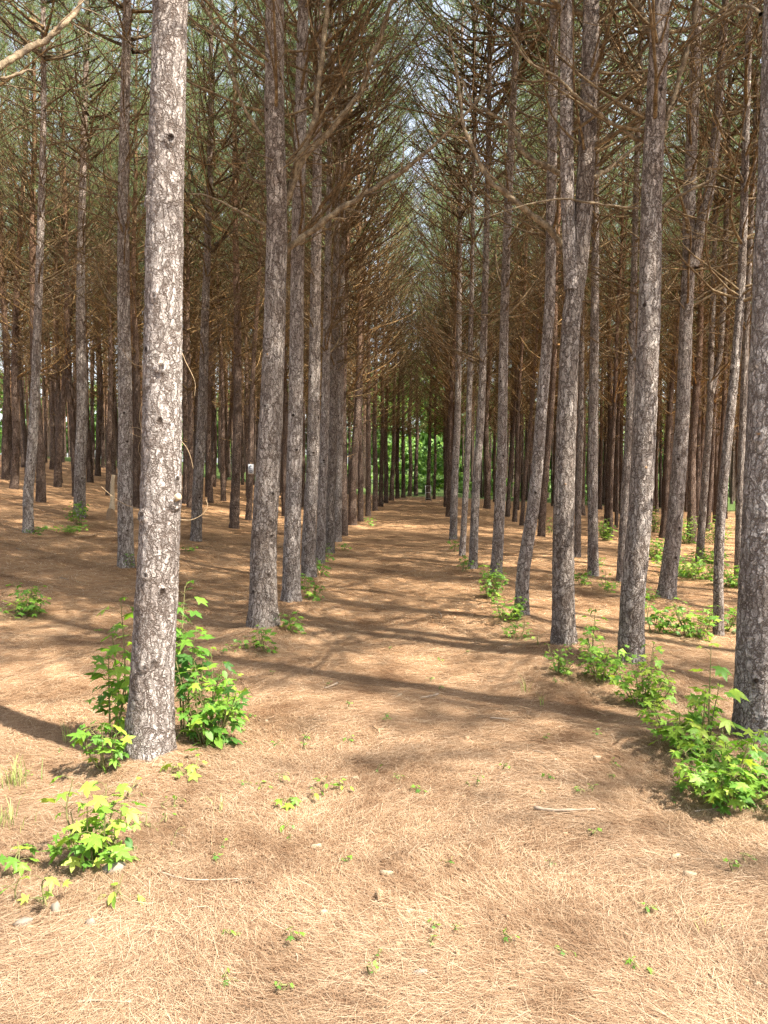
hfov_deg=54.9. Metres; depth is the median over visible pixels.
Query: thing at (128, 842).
sweetgum seedling
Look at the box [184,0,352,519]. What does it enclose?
pine tree
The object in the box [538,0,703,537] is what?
pine tree
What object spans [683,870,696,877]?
wood chip
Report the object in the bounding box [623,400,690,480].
broadleaf tree
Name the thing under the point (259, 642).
sweetgum seedling
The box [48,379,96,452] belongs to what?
broadleaf tree
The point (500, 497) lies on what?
pine tree
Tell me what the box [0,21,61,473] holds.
pine tree
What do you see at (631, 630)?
pine tree
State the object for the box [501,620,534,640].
sweetgum seedling
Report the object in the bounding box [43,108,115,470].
pine tree
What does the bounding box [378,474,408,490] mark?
shrub
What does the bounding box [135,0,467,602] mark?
pine tree
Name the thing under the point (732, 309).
pine tree
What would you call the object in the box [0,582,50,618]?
sweetgum seedling
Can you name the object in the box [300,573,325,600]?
sweetgum seedling
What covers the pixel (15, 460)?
pine tree
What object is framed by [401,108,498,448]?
pine tree
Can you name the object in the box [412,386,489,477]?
broadleaf tree
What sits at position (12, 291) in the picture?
pine tree
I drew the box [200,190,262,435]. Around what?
pine tree
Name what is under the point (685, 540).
undergrowth bush
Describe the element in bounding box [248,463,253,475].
sign
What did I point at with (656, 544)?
undergrowth bush
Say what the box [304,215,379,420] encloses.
pine tree
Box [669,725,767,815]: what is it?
sweetgum seedling
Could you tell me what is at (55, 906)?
stone
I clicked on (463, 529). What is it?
pine tree
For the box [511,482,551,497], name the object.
shrub
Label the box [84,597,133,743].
sweetgum seedling
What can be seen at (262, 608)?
pine tree
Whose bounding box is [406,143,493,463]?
pine tree
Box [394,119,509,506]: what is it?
pine tree
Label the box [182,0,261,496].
pine tree
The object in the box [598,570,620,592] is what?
sweetgum seedling
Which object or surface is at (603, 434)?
pine tree
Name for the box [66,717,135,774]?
sweetgum seedling
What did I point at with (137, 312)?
pine tree
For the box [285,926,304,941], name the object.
sprout
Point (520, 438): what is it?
pine tree
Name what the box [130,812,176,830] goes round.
sweetgum seedling
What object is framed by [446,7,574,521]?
pine tree
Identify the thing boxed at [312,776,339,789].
sprout
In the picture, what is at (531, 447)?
pine tree
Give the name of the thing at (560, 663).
sweetgum seedling
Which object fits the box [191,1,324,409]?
pine tree
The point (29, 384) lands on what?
pine tree
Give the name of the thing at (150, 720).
pine tree
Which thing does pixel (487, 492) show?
pine tree
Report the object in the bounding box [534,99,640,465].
pine tree
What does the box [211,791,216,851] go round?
stick
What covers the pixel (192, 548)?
sweetgum seedling
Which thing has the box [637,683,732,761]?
sweetgum seedling
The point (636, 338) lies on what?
pine tree
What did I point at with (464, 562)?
sweetgum seedling
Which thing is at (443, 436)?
pine tree
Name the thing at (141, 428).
dry vine
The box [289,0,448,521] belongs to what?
pine tree
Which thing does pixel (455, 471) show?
pine tree
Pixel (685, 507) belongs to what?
pine tree
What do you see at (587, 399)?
pine tree
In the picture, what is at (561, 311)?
pine tree
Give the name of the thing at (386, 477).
pine tree
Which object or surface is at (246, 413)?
pine tree
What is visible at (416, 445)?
pine tree
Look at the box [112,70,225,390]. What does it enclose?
pine tree
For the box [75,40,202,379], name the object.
pine tree
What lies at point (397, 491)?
pine tree
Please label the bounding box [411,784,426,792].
sprout
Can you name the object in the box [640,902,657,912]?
sprout
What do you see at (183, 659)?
sweetgum seedling
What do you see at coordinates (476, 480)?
pine tree
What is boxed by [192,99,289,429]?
pine tree
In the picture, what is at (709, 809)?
stick
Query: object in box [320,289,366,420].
pine tree
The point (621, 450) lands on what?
pine tree
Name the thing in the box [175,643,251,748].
sweetgum seedling
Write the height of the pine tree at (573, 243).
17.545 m
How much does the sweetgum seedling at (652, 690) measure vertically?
0.460 m
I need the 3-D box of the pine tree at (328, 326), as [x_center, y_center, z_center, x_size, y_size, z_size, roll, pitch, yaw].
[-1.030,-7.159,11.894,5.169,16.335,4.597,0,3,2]
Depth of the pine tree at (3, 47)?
15.23 m
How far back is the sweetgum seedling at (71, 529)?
13.70 m
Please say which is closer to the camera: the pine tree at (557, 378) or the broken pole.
the broken pole
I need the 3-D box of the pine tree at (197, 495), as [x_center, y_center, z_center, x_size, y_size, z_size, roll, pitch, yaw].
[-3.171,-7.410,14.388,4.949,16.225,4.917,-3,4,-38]
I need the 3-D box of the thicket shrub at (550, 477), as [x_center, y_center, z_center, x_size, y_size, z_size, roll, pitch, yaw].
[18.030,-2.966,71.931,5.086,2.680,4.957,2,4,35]
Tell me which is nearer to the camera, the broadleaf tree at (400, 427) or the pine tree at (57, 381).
the pine tree at (57, 381)
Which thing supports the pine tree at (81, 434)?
on the ground
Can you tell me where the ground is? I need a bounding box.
[0,455,767,1023]
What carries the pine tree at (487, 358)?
on the ground
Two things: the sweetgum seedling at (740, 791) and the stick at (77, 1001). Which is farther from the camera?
the sweetgum seedling at (740, 791)
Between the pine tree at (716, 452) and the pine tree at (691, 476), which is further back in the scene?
the pine tree at (716, 452)
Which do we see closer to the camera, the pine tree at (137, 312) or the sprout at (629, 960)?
the sprout at (629, 960)
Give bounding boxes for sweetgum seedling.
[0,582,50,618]
[0,841,38,875]
[0,876,46,903]
[18,874,71,908]
[23,528,43,534]
[36,525,88,532]
[37,775,146,872]
[63,501,89,524]
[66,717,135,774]
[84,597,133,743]
[92,814,139,856]
[95,874,145,909]
[126,777,142,796]
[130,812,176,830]
[160,762,181,777]
[161,795,185,808]
[174,580,214,735]
[174,748,207,782]
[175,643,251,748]
[181,546,197,551]
[218,672,249,726]
[221,639,248,651]
[251,623,278,652]
[274,611,306,634]
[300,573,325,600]
[316,558,331,576]
[325,543,334,560]
[335,543,351,550]
[364,517,375,525]
[447,536,458,551]
[457,555,473,570]
[478,560,508,598]
[487,589,527,620]
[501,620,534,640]
[543,643,585,674]
[574,571,592,585]
[576,627,632,682]
[578,607,609,657]
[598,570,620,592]
[607,641,676,712]
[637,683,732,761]
[645,587,659,600]
[645,596,672,633]
[656,597,721,641]
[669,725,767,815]
[688,643,749,752]
[699,607,736,631]
[726,758,767,794]
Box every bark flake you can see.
[8,939,16,944]
[394,941,401,946]
[741,978,748,985]
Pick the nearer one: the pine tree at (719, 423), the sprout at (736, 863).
the sprout at (736, 863)
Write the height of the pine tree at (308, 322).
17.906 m
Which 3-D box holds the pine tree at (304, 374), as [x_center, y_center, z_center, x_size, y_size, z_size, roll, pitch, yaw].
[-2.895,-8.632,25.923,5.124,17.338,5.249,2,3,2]
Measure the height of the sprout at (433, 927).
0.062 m
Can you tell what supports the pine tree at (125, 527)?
on the ground
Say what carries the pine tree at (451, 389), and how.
on the ground
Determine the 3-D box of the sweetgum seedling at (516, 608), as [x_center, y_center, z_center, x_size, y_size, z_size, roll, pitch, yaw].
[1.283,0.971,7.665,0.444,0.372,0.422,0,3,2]
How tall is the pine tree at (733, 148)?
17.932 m
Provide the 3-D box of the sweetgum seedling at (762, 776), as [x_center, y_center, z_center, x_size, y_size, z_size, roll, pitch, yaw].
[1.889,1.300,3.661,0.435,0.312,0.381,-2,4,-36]
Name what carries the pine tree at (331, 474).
on the ground
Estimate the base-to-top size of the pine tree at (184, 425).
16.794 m
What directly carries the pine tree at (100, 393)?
on the ground
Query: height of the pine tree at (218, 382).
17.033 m
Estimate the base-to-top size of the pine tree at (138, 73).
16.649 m
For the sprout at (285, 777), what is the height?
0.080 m
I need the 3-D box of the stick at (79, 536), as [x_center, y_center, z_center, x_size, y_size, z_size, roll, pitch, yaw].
[-5.409,0.431,13.427,0.049,0.070,0.765,0,3,5]
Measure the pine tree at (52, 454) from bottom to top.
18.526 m
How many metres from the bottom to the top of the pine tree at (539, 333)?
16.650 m
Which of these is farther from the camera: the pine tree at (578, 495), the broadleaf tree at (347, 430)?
the broadleaf tree at (347, 430)
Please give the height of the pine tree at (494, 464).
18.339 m
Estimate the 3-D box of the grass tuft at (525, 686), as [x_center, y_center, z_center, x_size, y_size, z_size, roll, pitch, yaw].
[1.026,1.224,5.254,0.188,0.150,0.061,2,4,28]
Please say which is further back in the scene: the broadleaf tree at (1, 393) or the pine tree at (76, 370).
the broadleaf tree at (1, 393)
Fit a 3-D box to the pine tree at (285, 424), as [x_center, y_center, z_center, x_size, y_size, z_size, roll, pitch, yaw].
[-3.150,-8.133,22.792,5.147,16.845,4.767,0,4,2]
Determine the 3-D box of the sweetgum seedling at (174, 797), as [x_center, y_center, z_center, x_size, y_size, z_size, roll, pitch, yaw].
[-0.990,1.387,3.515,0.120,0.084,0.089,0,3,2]
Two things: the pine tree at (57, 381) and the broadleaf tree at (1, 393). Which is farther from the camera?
the broadleaf tree at (1, 393)
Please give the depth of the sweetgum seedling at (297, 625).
7.23 m
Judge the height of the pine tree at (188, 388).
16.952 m
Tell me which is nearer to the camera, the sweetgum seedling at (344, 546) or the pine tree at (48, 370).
the sweetgum seedling at (344, 546)
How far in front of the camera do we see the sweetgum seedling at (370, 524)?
21.07 m
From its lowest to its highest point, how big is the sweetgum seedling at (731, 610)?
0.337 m
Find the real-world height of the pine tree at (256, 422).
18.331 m
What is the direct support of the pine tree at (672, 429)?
on the ground
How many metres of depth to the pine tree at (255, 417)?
42.22 m
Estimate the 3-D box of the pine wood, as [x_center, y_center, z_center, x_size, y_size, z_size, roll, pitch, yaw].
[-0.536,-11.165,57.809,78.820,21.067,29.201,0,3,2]
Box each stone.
[50,901,59,914]
[84,917,95,926]
[102,860,125,874]
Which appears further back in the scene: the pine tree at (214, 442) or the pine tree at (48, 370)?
the pine tree at (48, 370)
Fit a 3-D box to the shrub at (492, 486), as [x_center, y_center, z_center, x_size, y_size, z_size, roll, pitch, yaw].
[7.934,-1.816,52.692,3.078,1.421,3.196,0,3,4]
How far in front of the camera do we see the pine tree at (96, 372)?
46.56 m
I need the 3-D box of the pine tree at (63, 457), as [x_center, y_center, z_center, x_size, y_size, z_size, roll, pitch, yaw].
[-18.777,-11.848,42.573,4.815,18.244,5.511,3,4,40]
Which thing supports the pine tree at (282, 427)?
on the ground
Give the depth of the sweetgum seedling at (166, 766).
3.79 m
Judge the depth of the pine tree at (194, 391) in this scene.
41.67 m
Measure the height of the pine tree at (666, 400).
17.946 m
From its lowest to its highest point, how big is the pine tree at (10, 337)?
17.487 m
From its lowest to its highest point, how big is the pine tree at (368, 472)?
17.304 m
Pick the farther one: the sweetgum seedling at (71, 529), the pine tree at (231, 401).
the pine tree at (231, 401)
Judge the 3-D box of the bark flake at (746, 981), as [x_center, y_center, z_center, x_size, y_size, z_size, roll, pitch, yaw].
[1.124,1.463,2.303,0.027,0.018,0.015,-12,7,-15]
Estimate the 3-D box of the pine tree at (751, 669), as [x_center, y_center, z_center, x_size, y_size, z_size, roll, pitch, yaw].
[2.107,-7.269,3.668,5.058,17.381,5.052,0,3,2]
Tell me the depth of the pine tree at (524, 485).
22.49 m
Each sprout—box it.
[212,852,221,861]
[220,968,236,987]
[221,929,242,936]
[255,780,272,789]
[274,981,294,993]
[275,796,301,810]
[277,772,289,783]
[277,819,294,831]
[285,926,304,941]
[310,787,323,799]
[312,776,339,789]
[330,778,353,790]
[366,960,378,977]
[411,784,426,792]
[426,918,440,929]
[502,928,519,942]
[554,945,576,956]
[589,827,602,833]
[625,956,654,974]
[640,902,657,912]
[722,858,740,871]
[739,852,756,864]
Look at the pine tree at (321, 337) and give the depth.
30.93 m
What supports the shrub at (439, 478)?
on the ground
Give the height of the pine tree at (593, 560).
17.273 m
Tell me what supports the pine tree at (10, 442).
on the ground
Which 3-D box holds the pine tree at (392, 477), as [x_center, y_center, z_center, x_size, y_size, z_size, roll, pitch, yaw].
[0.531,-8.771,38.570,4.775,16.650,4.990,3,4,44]
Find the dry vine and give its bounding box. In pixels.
[138,403,141,456]
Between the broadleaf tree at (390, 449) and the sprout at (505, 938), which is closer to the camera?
the sprout at (505, 938)
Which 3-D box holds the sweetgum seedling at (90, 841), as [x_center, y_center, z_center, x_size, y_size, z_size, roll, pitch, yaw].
[-1.196,1.262,2.967,0.439,0.397,0.340,0,3,2]
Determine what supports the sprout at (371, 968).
on the ground
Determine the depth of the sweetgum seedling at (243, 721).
4.64 m
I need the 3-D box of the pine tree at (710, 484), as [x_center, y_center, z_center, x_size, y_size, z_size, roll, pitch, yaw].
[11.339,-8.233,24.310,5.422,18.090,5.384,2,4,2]
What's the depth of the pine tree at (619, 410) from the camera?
23.66 m
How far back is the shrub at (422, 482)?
49.39 m
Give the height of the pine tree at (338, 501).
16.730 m
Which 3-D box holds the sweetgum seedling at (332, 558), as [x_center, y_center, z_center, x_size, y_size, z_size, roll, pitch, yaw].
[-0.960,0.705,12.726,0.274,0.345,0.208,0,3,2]
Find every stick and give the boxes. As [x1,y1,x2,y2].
[74,534,96,537]
[76,999,130,1002]
[160,871,245,880]
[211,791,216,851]
[534,806,594,811]
[695,806,736,811]
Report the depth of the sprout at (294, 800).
3.53 m
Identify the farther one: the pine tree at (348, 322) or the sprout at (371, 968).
the pine tree at (348, 322)
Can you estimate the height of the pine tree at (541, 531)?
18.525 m
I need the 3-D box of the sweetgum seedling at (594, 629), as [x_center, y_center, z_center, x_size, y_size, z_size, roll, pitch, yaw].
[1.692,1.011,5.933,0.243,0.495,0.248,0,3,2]
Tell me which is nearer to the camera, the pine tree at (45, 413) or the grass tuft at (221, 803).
the grass tuft at (221, 803)
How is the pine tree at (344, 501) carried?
on the ground
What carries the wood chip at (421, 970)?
on the ground
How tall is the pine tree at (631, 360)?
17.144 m
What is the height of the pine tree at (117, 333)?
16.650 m
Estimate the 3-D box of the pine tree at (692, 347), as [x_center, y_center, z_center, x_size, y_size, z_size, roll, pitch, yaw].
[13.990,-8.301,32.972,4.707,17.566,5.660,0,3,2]
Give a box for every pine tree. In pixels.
[0,0,62,479]
[0,0,70,279]
[0,0,72,173]
[0,0,88,489]
[0,0,112,122]
[0,0,113,482]
[0,0,116,502]
[0,0,120,89]
[0,0,139,496]
[0,0,196,532]
[0,0,216,517]
[0,0,254,567]
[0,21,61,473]
[0,41,61,472]
[0,58,23,341]
[0,106,25,368]
[0,106,61,467]
[0,117,30,461]
[0,132,51,388]
[0,181,30,393]
[0,190,47,427]
[3,0,140,486]
[3,57,111,445]
[4,17,130,482]
[8,71,95,469]
[9,161,88,462]
[11,172,91,439]
[19,0,220,508]
[24,260,72,441]
[41,159,96,462]
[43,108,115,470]
[44,0,150,495]
[45,186,103,414]
[51,157,117,469]
[59,69,144,475]
[73,150,117,467]
[74,18,195,433]
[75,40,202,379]
[75,277,117,425]
[84,0,499,629]
[86,57,147,389]
[87,124,143,474]
[87,171,142,467]
[88,177,144,409]
[89,143,143,400]
[90,107,190,474]
[91,0,342,541]
[102,1,252,503]
[107,0,335,528]
[107,83,201,393]
[109,0,257,507]
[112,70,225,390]
[116,3,265,502]
[122,0,187,762]
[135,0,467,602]
[136,0,488,577]
[137,74,241,471]
[143,141,229,429]
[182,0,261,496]
[182,88,231,430]
[182,192,224,445]
[183,0,264,500]
[183,0,469,552]
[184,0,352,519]
[186,0,476,563]
[189,144,255,486]
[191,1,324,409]
[191,15,290,482]
[191,213,251,478]
[192,99,264,496]
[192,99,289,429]
[192,135,249,485]
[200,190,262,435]
[211,2,356,515]
[216,127,288,417]
[223,255,260,484]
[224,253,262,429]
[225,237,260,484]
[227,125,289,491]
[230,239,289,410]
[232,0,453,541]
[232,33,351,398]
[238,0,447,535]
[240,25,352,506]
[242,342,286,460]
[246,64,373,436]
[249,209,307,494]
[259,0,453,525]
[286,100,365,474]
[287,227,355,420]
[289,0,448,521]
[304,150,378,410]
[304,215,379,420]
[305,1,443,515]
[320,234,370,425]
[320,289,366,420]
[338,0,609,555]
[340,0,680,576]
[346,79,433,510]
[346,342,365,493]
[348,110,440,506]
[352,137,431,502]
[352,194,435,500]
[365,0,558,538]
[365,193,429,498]
[370,0,629,568]
[371,0,763,615]
[373,0,521,516]
[377,194,429,497]
[383,200,434,495]
[392,127,491,477]
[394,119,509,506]
[398,194,463,499]
[400,184,462,498]
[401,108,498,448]
[401,144,481,475]
[404,165,480,462]
[404,256,438,495]
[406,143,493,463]
[416,211,478,439]
[421,0,762,645]
[437,0,758,575]
[438,0,762,665]
[443,108,533,508]
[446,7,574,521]
[452,77,544,516]
[453,0,675,536]
[458,0,728,556]
[461,165,544,461]
[462,173,530,459]
[462,186,509,451]
[462,196,509,458]
[464,2,638,524]
[467,98,539,507]
[469,0,758,581]
[472,169,527,501]
[473,130,561,509]
[476,11,619,518]
[477,73,599,483]
[490,7,640,427]
[497,94,590,438]
[512,0,763,599]
[520,0,763,635]
[522,243,540,438]
[524,300,588,428]
[528,237,626,512]
[528,317,587,505]
[530,251,630,416]
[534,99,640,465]
[535,107,640,515]
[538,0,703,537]
[540,3,683,527]
[542,4,678,522]
[555,332,611,468]
[585,161,627,509]
[585,178,659,511]
[585,262,626,438]
[585,306,626,507]
[586,0,763,561]
[586,144,677,423]
[586,156,669,513]
[601,153,678,425]
[604,0,761,543]
[604,81,706,463]
[611,2,754,537]
[620,0,762,576]
[625,17,754,527]
[625,185,678,512]
[626,44,736,488]
[627,153,709,512]
[636,162,714,438]
[653,209,674,510]
[658,145,740,438]
[660,1,757,531]
[660,219,720,511]
[661,109,740,490]
[662,0,760,520]
[664,102,740,523]
[664,293,738,439]
[666,0,761,362]
[667,31,757,395]
[668,0,767,745]
[690,184,740,448]
[692,186,750,518]
[700,56,759,251]
[703,102,751,460]
[706,15,760,235]
[706,110,753,421]
[706,331,735,511]
[709,13,757,274]
[714,203,751,513]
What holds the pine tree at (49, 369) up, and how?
on the ground
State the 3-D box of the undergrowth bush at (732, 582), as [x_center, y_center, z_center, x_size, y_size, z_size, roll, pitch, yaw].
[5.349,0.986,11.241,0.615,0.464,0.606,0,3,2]
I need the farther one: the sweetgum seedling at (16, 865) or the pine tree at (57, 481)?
the pine tree at (57, 481)
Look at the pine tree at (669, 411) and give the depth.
20.42 m
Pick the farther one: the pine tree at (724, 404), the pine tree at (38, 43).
the pine tree at (724, 404)
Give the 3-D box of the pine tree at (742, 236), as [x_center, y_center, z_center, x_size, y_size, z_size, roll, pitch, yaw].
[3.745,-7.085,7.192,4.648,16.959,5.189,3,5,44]
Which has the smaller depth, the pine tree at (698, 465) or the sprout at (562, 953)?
the sprout at (562, 953)
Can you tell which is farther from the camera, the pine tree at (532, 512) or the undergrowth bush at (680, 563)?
the undergrowth bush at (680, 563)
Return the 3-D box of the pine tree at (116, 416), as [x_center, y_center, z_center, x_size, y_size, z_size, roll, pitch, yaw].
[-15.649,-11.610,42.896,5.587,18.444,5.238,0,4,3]
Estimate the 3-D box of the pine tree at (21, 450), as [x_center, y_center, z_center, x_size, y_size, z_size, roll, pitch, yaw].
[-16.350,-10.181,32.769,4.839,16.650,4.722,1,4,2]
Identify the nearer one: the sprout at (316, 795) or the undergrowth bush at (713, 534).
the sprout at (316, 795)
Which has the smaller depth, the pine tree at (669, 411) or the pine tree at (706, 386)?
the pine tree at (669, 411)
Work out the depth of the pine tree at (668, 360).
34.82 m
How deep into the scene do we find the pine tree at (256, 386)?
43.31 m
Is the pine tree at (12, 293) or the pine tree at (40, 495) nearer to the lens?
the pine tree at (40, 495)
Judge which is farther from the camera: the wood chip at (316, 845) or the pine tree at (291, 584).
the pine tree at (291, 584)
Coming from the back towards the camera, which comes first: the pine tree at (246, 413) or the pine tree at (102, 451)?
the pine tree at (102, 451)
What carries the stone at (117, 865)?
on the ground
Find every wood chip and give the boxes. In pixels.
[11,917,32,927]
[310,843,321,848]
[320,909,326,915]
[380,870,394,875]
[412,968,426,975]
[671,853,680,859]
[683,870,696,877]
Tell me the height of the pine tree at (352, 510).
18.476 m
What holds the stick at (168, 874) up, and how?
on the ground
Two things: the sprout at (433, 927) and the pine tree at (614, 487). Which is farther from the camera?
the pine tree at (614, 487)
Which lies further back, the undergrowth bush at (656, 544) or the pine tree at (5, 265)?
the pine tree at (5, 265)
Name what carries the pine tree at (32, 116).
on the ground
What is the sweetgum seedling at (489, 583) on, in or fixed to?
on the ground
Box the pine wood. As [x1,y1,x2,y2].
[0,225,737,507]
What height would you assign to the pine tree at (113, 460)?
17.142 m
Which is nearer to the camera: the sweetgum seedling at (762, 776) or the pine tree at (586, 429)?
the sweetgum seedling at (762, 776)
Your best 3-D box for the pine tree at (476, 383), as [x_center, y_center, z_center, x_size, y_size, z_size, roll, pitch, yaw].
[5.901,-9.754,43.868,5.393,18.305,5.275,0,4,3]
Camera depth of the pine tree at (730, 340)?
27.98 m
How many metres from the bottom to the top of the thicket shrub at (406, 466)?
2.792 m
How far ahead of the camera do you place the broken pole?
16.67 m
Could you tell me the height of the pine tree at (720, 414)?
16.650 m
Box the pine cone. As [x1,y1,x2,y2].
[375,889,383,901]
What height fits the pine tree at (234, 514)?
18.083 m
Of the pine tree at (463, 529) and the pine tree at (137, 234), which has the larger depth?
the pine tree at (137, 234)
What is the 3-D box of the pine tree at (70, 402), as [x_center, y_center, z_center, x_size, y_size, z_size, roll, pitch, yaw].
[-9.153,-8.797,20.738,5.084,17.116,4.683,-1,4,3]
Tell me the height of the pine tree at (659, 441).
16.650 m
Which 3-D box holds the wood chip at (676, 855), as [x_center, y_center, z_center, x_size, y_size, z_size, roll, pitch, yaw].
[1.204,1.422,3.053,0.054,0.020,0.018,-4,-1,-23]
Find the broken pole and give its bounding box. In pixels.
[106,475,115,519]
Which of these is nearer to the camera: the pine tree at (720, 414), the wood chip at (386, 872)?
the wood chip at (386, 872)
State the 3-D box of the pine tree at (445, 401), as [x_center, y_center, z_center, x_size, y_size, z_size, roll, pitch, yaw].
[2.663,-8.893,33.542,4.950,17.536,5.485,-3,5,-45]
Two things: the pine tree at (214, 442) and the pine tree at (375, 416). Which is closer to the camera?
the pine tree at (375, 416)
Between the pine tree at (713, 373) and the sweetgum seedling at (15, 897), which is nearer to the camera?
the sweetgum seedling at (15, 897)
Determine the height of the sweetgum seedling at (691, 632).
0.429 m
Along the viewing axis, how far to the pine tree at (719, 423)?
36.62 m
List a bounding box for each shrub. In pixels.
[378,461,426,484]
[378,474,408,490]
[400,478,436,493]
[419,472,462,491]
[458,482,471,493]
[491,478,507,495]
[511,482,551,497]
[549,470,585,487]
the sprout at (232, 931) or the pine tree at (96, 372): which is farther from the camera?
the pine tree at (96, 372)
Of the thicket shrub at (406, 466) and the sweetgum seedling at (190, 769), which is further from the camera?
the thicket shrub at (406, 466)
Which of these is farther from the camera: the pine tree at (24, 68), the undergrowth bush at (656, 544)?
the undergrowth bush at (656, 544)
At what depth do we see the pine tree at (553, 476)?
38.68 m
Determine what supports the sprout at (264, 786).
on the ground
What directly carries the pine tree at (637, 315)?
on the ground
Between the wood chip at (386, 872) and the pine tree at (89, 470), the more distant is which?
the pine tree at (89, 470)
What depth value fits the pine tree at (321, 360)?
34.37 m
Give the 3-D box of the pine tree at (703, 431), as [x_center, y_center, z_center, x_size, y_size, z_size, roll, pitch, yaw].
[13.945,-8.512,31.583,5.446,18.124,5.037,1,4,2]
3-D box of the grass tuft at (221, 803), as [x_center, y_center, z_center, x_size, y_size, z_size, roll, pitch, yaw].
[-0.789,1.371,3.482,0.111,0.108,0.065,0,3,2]
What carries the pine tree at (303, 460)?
on the ground
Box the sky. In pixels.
[0,0,761,469]
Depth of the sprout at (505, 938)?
2.50 m
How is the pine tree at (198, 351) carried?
on the ground
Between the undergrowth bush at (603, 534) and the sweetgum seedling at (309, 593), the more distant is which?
the undergrowth bush at (603, 534)
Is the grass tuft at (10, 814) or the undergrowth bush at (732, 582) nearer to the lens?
the grass tuft at (10, 814)
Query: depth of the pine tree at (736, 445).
40.76 m
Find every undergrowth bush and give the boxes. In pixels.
[598,518,617,540]
[649,537,664,560]
[651,506,660,532]
[651,548,708,577]
[679,555,713,580]
[681,516,698,543]
[686,546,729,562]
[705,515,733,542]
[724,562,738,587]
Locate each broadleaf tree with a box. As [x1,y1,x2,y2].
[0,369,41,452]
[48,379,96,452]
[216,391,244,453]
[305,389,372,455]
[346,366,422,457]
[371,397,423,477]
[406,355,443,483]
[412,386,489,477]
[470,383,524,471]
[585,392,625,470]
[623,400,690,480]
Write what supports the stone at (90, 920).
on the ground
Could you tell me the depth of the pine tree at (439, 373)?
39.97 m
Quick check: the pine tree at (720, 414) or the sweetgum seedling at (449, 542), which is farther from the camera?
the pine tree at (720, 414)
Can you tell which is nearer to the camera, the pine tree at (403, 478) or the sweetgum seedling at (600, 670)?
the sweetgum seedling at (600, 670)
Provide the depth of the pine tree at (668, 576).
9.16 m
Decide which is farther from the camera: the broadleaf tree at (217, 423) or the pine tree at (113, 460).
the broadleaf tree at (217, 423)
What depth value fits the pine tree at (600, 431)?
38.15 m
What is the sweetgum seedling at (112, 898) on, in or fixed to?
on the ground
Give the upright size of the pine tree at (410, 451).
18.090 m
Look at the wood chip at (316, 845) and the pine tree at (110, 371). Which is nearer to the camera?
the wood chip at (316, 845)
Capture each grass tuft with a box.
[0,753,42,790]
[0,794,36,832]
[59,718,76,742]
[208,794,226,811]
[519,679,531,692]
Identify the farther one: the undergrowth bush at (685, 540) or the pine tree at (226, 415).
the pine tree at (226, 415)
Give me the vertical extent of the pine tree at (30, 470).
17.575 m
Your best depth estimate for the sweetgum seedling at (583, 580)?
10.47 m
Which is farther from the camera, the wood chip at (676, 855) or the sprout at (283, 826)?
the sprout at (283, 826)
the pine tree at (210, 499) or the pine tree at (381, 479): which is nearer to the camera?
the pine tree at (210, 499)
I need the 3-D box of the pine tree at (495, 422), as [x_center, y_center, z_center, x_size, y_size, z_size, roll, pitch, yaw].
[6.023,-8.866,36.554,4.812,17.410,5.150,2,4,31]
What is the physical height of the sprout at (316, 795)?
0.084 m
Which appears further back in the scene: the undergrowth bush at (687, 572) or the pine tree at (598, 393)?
the pine tree at (598, 393)
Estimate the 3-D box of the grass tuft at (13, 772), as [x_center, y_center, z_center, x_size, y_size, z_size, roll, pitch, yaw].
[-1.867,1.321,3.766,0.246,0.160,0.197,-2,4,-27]
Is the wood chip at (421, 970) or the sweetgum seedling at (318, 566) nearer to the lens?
the wood chip at (421, 970)
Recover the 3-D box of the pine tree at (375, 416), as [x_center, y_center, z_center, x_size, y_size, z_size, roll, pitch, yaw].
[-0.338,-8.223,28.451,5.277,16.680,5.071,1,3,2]
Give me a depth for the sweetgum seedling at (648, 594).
9.23 m
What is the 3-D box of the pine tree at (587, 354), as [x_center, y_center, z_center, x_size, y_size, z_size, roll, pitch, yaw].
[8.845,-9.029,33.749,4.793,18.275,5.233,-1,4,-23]
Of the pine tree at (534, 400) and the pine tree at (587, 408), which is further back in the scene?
the pine tree at (534, 400)
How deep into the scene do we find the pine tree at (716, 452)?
29.87 m
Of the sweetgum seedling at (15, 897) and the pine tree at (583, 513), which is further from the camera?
the pine tree at (583, 513)
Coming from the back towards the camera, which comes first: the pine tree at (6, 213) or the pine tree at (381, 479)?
the pine tree at (381, 479)
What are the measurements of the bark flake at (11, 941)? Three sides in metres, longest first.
0.030 x 0.017 x 0.015 m
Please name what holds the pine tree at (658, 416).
on the ground
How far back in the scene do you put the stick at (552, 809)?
3.45 m
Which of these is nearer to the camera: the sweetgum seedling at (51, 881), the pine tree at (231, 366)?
the sweetgum seedling at (51, 881)
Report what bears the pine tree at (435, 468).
on the ground
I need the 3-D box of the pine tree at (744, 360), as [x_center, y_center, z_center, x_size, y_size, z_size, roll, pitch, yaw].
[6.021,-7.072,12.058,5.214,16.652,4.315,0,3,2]
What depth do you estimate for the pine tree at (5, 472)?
24.46 m
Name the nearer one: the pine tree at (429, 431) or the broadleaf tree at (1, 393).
the pine tree at (429, 431)
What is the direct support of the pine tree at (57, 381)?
on the ground

